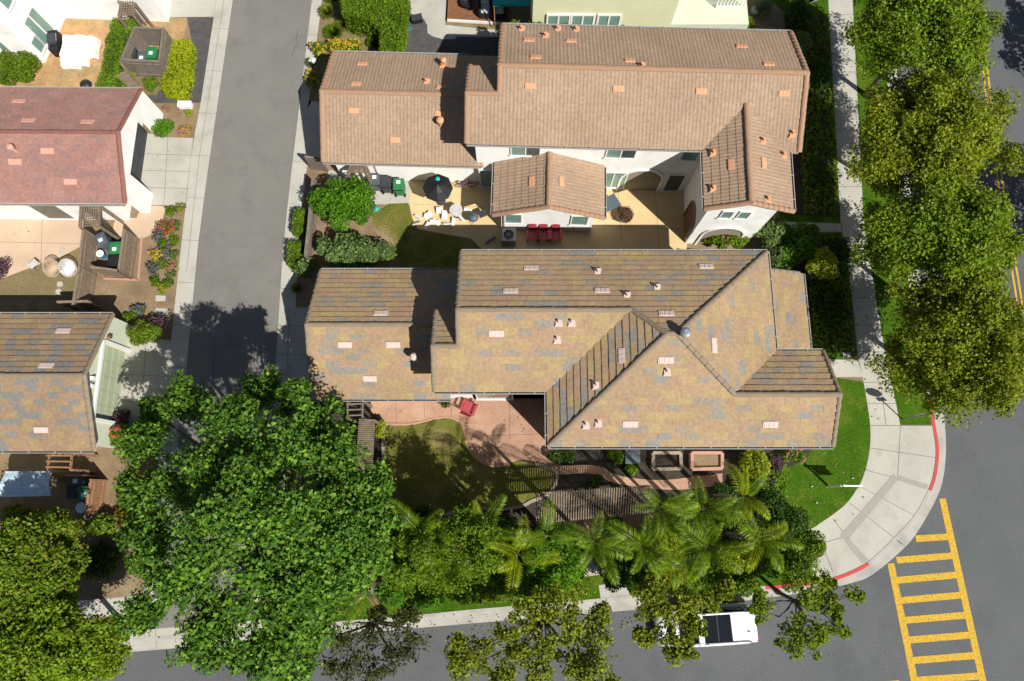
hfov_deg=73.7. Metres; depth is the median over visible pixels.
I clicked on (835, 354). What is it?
lawn
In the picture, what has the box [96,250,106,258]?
bucket
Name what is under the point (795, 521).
bush
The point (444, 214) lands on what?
white panel
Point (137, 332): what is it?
shrub
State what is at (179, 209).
flower clump
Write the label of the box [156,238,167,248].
flower clump
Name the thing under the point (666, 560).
palm tree
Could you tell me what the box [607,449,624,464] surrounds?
shrub
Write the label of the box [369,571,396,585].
bush
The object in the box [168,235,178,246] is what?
flower clump
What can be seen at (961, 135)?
street tree
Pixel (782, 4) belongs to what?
lawn
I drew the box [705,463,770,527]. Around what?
palm tree
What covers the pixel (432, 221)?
white panel
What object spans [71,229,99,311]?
fence
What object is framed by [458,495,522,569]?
palm tree
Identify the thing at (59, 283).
stepping stone
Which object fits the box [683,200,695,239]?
door
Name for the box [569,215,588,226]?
window
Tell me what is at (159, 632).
lane apron
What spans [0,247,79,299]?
dry grass
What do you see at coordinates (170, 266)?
flower clump
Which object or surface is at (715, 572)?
bush
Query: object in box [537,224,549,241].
garden chair
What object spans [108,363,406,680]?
broadleaf tree
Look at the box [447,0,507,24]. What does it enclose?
wooden deck
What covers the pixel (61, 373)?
house
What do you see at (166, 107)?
flower shrub
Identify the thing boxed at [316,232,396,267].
shrub
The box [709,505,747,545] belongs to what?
bush
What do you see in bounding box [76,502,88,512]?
bucket
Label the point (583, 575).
bush
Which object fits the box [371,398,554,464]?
garden patio
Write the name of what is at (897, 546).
street gutter
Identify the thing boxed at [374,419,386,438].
shrub
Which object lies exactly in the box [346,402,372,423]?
beam pergola
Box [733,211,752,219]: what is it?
window
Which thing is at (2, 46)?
window
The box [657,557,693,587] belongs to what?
bush
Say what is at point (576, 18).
window
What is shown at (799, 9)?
shrub
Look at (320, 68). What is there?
planting bed
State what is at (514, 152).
window
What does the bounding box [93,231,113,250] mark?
wheeled bin
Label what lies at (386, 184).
wheeled bin
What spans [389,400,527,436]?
patio joints
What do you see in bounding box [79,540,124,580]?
shrub
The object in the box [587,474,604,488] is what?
shrub
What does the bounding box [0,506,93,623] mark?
garden tree
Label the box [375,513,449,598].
evergreen tree
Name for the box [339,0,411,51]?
tall hedge
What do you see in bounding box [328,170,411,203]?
yard concrete
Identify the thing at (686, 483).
garden path
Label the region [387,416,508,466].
patio edging
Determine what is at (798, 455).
flower shrub
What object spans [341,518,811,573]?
ground cover
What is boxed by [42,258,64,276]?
round chair
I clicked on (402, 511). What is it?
bush
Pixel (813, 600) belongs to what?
street tree
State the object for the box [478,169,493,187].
window
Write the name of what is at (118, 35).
tall hedge
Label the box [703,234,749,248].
shrub
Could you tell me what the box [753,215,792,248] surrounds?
shrub
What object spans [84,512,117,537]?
shrub
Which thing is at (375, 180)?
wheeled bin
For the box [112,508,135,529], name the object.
shrub
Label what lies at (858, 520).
grooved ramp border
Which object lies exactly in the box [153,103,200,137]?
flower bed
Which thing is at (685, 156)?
window
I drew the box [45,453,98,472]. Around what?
beam pergola
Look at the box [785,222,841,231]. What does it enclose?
front walk
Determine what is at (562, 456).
shrub
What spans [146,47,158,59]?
wheeled bin
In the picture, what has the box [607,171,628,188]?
glass door
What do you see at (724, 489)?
bush
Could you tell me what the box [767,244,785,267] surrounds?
shrub
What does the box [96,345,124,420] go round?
garage door
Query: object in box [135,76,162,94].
side path
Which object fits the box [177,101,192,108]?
utility box
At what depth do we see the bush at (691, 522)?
33.48 m
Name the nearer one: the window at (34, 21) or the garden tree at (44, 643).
the garden tree at (44, 643)
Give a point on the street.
(982, 488)
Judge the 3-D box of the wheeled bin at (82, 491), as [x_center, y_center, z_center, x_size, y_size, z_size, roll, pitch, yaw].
[-21.352,7.678,34.520,0.611,1.066,0.726,-6,77,-1]
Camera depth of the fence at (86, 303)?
36.20 m
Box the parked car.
[654,601,758,646]
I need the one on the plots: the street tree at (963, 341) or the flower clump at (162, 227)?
the flower clump at (162, 227)
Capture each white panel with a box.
[424,213,430,218]
[430,219,436,223]
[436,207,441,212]
[442,210,446,218]
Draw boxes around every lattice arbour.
[78,206,123,240]
[117,0,153,28]
[346,165,375,191]
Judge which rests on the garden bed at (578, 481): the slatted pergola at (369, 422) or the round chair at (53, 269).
the slatted pergola at (369, 422)
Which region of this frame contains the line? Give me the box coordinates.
[982,42,1023,312]
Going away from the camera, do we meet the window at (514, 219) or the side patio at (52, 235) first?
the window at (514, 219)
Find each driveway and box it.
[117,339,170,426]
[141,133,192,205]
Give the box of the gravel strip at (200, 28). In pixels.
[147,17,213,102]
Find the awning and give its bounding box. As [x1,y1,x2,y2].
[493,0,529,26]
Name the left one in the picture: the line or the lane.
the lane
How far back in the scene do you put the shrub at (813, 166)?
38.24 m
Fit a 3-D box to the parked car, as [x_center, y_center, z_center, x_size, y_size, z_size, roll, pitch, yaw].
[9.405,13.748,32.884,4.900,1.774,2.240,-3,77,-1]
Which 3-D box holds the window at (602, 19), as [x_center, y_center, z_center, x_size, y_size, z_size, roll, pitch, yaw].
[5.265,-17.355,37.374,1.400,1.450,0.140,0,77,0]
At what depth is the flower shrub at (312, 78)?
39.84 m
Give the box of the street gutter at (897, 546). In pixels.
[119,2,945,651]
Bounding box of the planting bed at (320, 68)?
[308,0,379,106]
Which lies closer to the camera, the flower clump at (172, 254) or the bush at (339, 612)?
the bush at (339, 612)
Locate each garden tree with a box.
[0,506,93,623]
[0,590,134,680]
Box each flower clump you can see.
[121,311,134,322]
[129,304,146,319]
[145,260,160,276]
[148,249,162,262]
[149,274,159,286]
[151,228,165,242]
[155,218,168,233]
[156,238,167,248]
[156,242,172,258]
[156,258,166,268]
[156,282,165,295]
[161,279,173,288]
[163,259,177,272]
[164,219,175,235]
[165,205,174,216]
[165,270,176,280]
[167,249,179,260]
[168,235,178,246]
[171,220,182,231]
[175,203,186,213]
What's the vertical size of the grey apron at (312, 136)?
0.001 m
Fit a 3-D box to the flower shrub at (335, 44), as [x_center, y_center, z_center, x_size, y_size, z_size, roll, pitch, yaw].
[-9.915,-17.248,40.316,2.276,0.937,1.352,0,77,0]
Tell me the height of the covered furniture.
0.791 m
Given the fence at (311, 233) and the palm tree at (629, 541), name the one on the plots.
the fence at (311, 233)
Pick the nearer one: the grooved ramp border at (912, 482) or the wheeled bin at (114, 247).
the grooved ramp border at (912, 482)
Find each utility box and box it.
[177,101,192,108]
[309,57,317,66]
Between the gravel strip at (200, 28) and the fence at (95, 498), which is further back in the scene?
the gravel strip at (200, 28)
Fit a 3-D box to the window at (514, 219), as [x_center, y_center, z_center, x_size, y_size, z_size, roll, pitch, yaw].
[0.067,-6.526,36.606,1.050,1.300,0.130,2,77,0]
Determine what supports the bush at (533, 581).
on the plots
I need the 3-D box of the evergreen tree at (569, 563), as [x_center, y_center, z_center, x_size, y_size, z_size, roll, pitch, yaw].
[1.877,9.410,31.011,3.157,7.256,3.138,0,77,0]
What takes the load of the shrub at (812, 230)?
on the plots
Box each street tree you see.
[293,595,431,680]
[443,570,620,680]
[630,567,737,668]
[746,568,866,661]
[841,0,1006,97]
[842,67,1023,198]
[847,167,1023,292]
[862,263,1023,433]
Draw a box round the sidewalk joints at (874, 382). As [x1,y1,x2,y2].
[687,14,934,570]
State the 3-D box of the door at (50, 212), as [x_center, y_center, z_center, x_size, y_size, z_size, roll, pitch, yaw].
[-25.095,-7.022,37.231,1.700,2.000,0.130,0,77,0]
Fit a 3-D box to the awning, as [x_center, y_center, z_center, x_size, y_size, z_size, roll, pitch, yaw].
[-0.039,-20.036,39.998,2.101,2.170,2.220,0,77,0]
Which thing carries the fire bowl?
on the wooden deck
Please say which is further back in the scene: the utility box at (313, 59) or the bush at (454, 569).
the utility box at (313, 59)
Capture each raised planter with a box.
[650,451,682,470]
[689,451,723,470]
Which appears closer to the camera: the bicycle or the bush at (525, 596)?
the bush at (525, 596)
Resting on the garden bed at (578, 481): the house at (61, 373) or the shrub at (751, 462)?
the shrub at (751, 462)
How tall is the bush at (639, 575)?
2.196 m
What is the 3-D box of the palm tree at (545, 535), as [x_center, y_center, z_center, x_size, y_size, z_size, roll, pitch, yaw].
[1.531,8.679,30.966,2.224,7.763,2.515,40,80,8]
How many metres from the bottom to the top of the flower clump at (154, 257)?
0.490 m
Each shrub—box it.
[0,49,40,85]
[0,258,11,279]
[0,502,43,526]
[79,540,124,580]
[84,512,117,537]
[108,423,131,446]
[111,408,130,424]
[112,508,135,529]
[125,319,162,346]
[141,76,159,91]
[145,315,167,328]
[151,119,174,137]
[162,104,169,112]
[178,124,192,137]
[184,109,192,117]
[293,257,318,278]
[304,68,319,89]
[308,39,325,57]
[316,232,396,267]
[325,37,362,51]
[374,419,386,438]
[497,19,519,35]
[547,449,575,463]
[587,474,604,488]
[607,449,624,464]
[624,464,640,475]
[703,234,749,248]
[738,449,770,478]
[747,16,755,28]
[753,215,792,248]
[755,0,772,17]
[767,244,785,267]
[769,455,783,472]
[777,227,817,269]
[781,449,805,463]
[784,0,813,30]
[791,221,819,243]
[794,30,812,51]
[805,246,839,279]
[806,154,827,186]
[808,56,830,90]
[810,287,843,332]
[822,237,855,269]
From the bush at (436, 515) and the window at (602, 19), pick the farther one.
the window at (602, 19)
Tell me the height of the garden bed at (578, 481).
0.001 m
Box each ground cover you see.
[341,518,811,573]
[737,15,855,507]
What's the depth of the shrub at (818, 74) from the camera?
39.63 m
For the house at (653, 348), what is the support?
on the plots
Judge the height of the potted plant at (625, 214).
0.864 m
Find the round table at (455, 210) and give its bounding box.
[449,204,461,217]
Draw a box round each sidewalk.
[28,529,811,617]
[812,0,935,577]
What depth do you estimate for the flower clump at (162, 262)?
37.44 m
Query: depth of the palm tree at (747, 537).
28.67 m
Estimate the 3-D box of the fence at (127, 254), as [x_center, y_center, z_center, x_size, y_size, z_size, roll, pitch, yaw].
[-20.863,-4.671,37.138,0.134,1.460,2.385,0,77,0]
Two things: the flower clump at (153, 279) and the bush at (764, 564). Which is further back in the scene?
the flower clump at (153, 279)
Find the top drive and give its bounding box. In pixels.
[169,0,215,16]
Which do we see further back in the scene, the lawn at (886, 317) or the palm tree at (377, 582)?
the lawn at (886, 317)
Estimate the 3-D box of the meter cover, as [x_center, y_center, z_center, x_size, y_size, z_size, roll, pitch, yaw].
[17.952,0.780,36.601,0.420,0.072,0.280,0,77,0]
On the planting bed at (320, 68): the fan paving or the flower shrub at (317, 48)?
the flower shrub at (317, 48)
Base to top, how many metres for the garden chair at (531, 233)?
1.023 m
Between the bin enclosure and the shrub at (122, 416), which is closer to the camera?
the shrub at (122, 416)
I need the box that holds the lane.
[155,0,311,628]
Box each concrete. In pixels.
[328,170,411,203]
[409,0,498,38]
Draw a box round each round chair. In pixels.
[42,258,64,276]
[58,258,77,276]
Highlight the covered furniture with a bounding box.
[59,34,100,68]
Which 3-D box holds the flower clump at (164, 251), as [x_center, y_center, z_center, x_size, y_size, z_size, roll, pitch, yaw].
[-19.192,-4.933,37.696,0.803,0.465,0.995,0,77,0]
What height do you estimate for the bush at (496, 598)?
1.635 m
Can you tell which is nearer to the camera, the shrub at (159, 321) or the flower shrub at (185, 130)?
the shrub at (159, 321)
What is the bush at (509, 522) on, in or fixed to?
on the garden bed at (578, 481)
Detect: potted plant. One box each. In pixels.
[441,402,450,407]
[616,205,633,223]
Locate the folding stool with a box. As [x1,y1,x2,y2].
[27,259,40,269]
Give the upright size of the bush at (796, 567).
2.005 m
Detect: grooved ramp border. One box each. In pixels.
[841,474,897,537]
[844,538,868,562]
[898,475,927,488]
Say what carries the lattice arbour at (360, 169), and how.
on the yard concrete at (385, 198)
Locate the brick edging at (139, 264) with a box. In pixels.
[103,238,142,280]
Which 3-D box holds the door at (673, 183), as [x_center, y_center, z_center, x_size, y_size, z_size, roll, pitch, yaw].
[8.939,-8.700,37.715,1.050,2.050,0.130,2,77,0]
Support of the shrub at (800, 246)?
on the plots
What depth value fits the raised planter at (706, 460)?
35.08 m
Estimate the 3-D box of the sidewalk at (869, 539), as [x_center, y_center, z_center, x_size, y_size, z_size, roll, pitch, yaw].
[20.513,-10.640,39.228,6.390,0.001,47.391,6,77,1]
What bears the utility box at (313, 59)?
on the planting bed at (320, 68)
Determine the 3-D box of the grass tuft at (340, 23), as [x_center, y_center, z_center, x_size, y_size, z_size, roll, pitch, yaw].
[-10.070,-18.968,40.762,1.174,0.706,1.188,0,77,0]
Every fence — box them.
[51,473,96,476]
[56,300,104,310]
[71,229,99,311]
[84,479,107,514]
[87,208,118,236]
[90,266,129,278]
[117,0,146,25]
[304,177,319,263]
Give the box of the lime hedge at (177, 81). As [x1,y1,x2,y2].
[159,38,197,100]
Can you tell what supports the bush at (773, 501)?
on the garden bed at (578, 481)
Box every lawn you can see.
[109,552,811,638]
[373,203,479,267]
[385,418,554,514]
[769,0,814,11]
[773,378,870,527]
[778,0,839,222]
[786,232,856,358]
[853,0,930,424]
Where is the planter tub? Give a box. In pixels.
[411,13,422,24]
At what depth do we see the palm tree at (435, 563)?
29.05 m
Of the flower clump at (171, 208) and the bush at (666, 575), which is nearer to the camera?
the bush at (666, 575)
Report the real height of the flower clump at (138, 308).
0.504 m
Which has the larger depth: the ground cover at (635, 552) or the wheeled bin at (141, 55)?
the wheeled bin at (141, 55)
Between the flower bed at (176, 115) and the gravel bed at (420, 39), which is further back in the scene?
the gravel bed at (420, 39)
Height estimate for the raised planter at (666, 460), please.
0.406 m
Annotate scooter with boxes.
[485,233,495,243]
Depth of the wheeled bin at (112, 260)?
36.72 m
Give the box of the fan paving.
[113,206,164,238]
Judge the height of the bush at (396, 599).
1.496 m
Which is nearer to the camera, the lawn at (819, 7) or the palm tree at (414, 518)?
the palm tree at (414, 518)
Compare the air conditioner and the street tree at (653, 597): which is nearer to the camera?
the street tree at (653, 597)
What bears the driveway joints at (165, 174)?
on the driveway at (175, 166)
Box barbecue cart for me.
[46,30,61,56]
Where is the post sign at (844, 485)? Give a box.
[827,485,862,486]
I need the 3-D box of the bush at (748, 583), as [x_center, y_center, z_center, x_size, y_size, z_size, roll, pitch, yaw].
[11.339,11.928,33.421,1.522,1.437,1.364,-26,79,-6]
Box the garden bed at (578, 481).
[290,399,810,566]
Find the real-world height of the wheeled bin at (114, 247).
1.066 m
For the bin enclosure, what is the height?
1.660 m
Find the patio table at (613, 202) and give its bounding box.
[607,193,620,211]
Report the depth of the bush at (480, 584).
32.38 m
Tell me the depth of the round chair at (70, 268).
37.17 m
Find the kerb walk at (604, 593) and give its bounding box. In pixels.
[599,584,629,597]
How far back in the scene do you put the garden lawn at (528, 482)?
35.24 m
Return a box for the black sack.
[80,79,91,86]
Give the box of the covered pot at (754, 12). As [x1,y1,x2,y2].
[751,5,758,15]
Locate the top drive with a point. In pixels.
(192, 8)
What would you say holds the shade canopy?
on the plots
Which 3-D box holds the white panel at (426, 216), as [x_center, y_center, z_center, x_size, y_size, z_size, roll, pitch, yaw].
[-4.748,-6.947,38.172,0.353,0.179,0.240,24,78,5]
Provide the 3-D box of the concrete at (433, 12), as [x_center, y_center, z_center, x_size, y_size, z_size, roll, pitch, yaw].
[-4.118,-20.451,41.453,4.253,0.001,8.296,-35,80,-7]
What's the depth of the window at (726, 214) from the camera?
34.05 m
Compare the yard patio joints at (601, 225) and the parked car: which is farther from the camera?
the yard patio joints at (601, 225)
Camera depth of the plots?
37.26 m
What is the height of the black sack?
0.360 m
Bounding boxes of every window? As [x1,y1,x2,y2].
[0,0,15,12]
[0,40,12,51]
[22,5,56,48]
[29,33,47,55]
[475,394,513,399]
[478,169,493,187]
[505,214,522,224]
[509,148,540,156]
[546,13,570,23]
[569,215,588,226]
[570,13,595,24]
[596,14,621,24]
[603,150,636,159]
[678,152,699,161]
[717,210,735,219]
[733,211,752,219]
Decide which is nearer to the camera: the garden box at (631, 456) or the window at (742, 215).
the window at (742, 215)
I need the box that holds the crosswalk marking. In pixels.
[888,498,985,680]
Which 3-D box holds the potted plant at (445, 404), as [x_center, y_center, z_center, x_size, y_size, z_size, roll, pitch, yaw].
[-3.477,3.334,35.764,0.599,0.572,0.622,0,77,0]
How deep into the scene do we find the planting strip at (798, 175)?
39.31 m
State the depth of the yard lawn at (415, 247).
38.04 m
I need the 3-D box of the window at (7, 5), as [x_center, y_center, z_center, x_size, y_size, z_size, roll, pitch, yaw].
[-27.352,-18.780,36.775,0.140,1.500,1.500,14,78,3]
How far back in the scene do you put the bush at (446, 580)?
32.86 m
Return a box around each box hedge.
[285,240,304,269]
[291,208,307,237]
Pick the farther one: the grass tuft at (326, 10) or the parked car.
the grass tuft at (326, 10)
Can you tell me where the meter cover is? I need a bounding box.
[842,352,850,357]
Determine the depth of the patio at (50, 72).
40.61 m
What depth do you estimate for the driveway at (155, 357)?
36.40 m
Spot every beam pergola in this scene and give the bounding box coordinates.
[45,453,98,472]
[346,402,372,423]
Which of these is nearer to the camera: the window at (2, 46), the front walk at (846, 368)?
the front walk at (846, 368)
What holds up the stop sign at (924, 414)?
on the lawn at (886, 317)
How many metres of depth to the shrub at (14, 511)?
33.93 m
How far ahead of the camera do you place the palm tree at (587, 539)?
27.61 m
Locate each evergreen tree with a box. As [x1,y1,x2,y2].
[356,511,411,580]
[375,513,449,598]
[432,503,506,596]
[520,514,590,591]
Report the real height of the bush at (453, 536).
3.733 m
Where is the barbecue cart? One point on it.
(54, 39)
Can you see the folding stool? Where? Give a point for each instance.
(32, 263)
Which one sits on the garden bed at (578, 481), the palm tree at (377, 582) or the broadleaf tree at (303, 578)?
the palm tree at (377, 582)
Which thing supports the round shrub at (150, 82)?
on the plots
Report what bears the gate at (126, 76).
on the side path at (142, 85)
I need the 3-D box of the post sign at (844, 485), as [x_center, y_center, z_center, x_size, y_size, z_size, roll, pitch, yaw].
[16.677,7.309,34.252,1.100,1.800,0.090,1,77,0]
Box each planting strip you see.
[785,15,835,214]
[792,237,854,350]
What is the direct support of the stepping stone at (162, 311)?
on the plots
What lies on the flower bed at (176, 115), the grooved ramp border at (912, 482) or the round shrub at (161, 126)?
the round shrub at (161, 126)
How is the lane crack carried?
on the lane
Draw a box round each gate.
[115,61,139,86]
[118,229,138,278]
[304,155,328,171]
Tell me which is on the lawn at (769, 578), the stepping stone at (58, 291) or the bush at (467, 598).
the bush at (467, 598)
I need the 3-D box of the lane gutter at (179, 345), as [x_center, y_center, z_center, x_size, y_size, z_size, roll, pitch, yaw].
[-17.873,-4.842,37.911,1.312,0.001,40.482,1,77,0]
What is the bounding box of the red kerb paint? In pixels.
[765,400,938,588]
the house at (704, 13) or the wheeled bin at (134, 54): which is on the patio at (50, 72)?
the wheeled bin at (134, 54)
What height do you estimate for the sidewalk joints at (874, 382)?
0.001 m
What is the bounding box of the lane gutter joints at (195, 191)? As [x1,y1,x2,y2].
[173,1,312,373]
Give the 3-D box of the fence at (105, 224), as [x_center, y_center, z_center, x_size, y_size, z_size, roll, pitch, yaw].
[-22.522,-6.574,37.468,0.155,1.660,1.727,-40,80,-8]
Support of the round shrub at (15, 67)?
on the patio at (50, 72)
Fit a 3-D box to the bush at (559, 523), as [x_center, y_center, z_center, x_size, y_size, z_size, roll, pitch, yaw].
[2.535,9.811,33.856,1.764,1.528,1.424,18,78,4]
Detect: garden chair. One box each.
[459,398,477,417]
[526,224,537,241]
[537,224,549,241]
[550,224,561,241]
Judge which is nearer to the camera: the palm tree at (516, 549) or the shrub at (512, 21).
the palm tree at (516, 549)
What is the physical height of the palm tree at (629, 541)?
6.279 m
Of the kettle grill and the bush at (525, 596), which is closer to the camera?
the bush at (525, 596)
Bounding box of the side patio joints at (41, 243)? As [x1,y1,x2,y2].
[20,240,71,250]
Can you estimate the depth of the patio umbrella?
36.79 m
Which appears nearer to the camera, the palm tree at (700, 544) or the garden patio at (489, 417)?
the palm tree at (700, 544)
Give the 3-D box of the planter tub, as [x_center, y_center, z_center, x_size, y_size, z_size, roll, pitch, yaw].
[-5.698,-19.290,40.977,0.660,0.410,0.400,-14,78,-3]
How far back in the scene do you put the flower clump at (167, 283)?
37.18 m
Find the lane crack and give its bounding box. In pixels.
[213,30,298,375]
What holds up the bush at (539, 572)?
on the plots
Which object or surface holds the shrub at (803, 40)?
on the plots
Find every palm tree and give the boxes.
[345,569,384,626]
[388,500,450,562]
[418,517,472,592]
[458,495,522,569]
[487,514,567,602]
[512,496,583,565]
[561,510,633,586]
[604,514,682,579]
[632,485,698,549]
[653,537,709,590]
[660,475,744,534]
[665,513,754,582]
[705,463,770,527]
[721,504,803,574]
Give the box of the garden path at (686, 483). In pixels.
[538,447,721,489]
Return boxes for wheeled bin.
[66,485,78,499]
[70,472,93,485]
[78,485,101,499]
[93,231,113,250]
[107,254,118,268]
[109,241,120,253]
[131,47,137,58]
[137,52,147,59]
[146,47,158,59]
[369,174,382,191]
[380,176,392,193]
[393,178,405,196]
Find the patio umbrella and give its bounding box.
[423,174,452,205]
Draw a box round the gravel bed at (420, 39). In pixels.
[404,13,498,55]
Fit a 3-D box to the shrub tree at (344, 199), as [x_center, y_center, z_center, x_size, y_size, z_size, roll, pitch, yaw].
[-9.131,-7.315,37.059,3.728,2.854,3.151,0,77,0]
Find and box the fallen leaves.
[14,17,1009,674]
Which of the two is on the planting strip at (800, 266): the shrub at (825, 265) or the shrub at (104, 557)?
the shrub at (825, 265)
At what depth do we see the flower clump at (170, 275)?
37.32 m
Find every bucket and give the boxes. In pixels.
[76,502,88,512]
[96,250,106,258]
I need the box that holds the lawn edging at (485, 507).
[381,427,558,515]
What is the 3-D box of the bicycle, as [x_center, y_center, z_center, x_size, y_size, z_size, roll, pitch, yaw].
[-2.656,-8.809,38.459,1.203,0.703,0.380,-3,77,-1]
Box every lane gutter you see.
[144,0,232,628]
[252,0,321,620]
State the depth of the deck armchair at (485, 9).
40.50 m
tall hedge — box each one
[95,17,137,86]
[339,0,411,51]
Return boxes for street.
[18,0,1023,680]
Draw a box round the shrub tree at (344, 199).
[307,174,375,231]
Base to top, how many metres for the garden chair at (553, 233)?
1.023 m
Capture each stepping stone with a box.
[55,289,61,294]
[57,281,62,286]
[156,295,165,300]
[156,308,168,314]
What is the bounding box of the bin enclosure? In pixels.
[120,26,172,77]
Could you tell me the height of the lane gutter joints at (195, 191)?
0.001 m
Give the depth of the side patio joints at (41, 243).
38.03 m
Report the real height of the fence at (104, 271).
1.460 m
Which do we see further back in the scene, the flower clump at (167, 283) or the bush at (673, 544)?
the flower clump at (167, 283)
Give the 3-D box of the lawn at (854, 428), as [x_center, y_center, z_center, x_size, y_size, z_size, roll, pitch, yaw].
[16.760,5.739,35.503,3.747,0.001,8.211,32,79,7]
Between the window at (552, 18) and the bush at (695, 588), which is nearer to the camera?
the bush at (695, 588)
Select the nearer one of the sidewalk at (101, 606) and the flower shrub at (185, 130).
the sidewalk at (101, 606)
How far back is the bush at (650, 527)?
33.26 m
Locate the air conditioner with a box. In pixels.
[501,228,515,245]
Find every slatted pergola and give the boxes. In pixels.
[356,419,380,471]
[535,485,649,523]
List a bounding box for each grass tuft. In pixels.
[290,282,303,293]
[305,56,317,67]
[318,3,336,18]
[323,22,343,38]
[335,16,348,31]
[365,36,378,48]
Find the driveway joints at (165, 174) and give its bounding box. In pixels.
[146,141,189,196]
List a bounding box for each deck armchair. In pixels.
[479,0,491,18]
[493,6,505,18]
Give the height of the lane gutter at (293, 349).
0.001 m
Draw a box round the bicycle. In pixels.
[454,178,475,186]
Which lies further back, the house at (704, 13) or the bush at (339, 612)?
the house at (704, 13)
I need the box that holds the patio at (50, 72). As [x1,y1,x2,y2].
[0,18,186,86]
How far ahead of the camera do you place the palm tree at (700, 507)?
29.20 m
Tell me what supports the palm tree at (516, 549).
on the garden bed at (578, 481)
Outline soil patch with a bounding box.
[549,513,654,545]
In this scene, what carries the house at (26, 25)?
on the plots
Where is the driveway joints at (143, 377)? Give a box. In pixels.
[129,347,166,410]
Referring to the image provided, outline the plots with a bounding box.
[0,0,931,638]
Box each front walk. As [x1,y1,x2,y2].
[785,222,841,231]
[829,359,862,376]
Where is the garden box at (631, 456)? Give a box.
[624,449,639,463]
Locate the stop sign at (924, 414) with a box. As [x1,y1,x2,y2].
[902,413,927,419]
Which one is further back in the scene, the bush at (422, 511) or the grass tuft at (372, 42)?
the grass tuft at (372, 42)
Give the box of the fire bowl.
[460,0,473,9]
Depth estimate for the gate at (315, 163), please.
38.18 m
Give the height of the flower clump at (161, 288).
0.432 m
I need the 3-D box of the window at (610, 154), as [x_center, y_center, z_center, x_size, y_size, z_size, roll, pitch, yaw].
[5.540,-9.505,34.616,1.650,1.150,0.130,2,77,0]
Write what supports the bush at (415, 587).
on the plots
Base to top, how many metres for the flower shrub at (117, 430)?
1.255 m
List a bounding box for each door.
[28,206,78,219]
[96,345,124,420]
[130,123,147,182]
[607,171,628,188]
[660,174,686,191]
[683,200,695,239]
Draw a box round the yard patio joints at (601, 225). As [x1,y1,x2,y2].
[416,181,676,240]
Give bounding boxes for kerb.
[123,4,935,642]
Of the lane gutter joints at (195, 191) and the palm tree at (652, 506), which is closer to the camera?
the palm tree at (652, 506)
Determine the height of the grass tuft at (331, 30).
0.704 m
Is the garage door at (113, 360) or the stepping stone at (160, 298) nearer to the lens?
the garage door at (113, 360)
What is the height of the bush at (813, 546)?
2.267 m
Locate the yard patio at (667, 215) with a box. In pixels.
[409,180,686,248]
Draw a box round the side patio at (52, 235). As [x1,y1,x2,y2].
[0,219,82,278]
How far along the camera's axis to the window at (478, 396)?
35.16 m
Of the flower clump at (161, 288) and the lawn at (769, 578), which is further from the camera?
the flower clump at (161, 288)
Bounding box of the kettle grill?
[468,209,486,221]
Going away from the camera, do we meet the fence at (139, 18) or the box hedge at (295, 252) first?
the box hedge at (295, 252)
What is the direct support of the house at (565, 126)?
on the plots
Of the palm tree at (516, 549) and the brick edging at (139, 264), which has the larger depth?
the brick edging at (139, 264)
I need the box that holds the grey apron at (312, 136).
[304,101,320,166]
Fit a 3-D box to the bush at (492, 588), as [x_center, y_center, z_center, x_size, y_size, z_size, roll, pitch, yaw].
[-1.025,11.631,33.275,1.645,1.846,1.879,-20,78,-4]
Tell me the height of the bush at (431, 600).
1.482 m
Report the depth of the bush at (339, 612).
32.83 m
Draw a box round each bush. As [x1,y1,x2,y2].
[328,600,347,618]
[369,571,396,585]
[373,579,405,607]
[383,503,415,531]
[395,575,423,602]
[407,576,444,612]
[414,504,434,523]
[422,509,455,530]
[426,551,467,575]
[435,561,464,591]
[440,520,464,552]
[445,580,485,606]
[453,504,484,540]
[463,560,498,592]
[476,570,501,601]
[487,576,518,603]
[493,557,531,595]
[494,516,521,541]
[509,583,542,605]
[523,547,559,583]
[529,560,560,598]
[550,521,576,552]
[577,560,586,584]
[597,515,628,542]
[597,553,635,592]
[622,556,655,596]
[631,521,669,562]
[646,527,684,563]
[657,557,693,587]
[665,508,699,534]
[671,573,703,598]
[690,549,732,589]
[708,482,741,510]
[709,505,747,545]
[716,537,754,575]
[732,570,760,597]
[744,535,779,577]
[751,486,789,524]
[766,501,810,539]
[777,550,820,593]
[789,528,825,559]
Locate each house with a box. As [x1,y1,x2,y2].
[0,0,170,62]
[0,86,162,219]
[0,312,131,452]
[304,249,842,448]
[319,23,809,244]
[530,0,748,28]
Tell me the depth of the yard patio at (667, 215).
38.28 m
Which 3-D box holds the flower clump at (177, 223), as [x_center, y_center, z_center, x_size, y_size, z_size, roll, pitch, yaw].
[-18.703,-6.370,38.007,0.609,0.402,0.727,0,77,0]
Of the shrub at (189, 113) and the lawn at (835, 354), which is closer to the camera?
the lawn at (835, 354)
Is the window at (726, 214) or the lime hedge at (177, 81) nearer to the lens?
the window at (726, 214)
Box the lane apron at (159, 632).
[130,619,267,649]
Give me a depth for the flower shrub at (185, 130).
39.26 m
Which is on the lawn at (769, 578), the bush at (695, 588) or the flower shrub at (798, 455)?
the bush at (695, 588)
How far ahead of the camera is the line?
38.88 m
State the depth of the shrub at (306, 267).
36.62 m
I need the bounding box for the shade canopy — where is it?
[0,471,71,497]

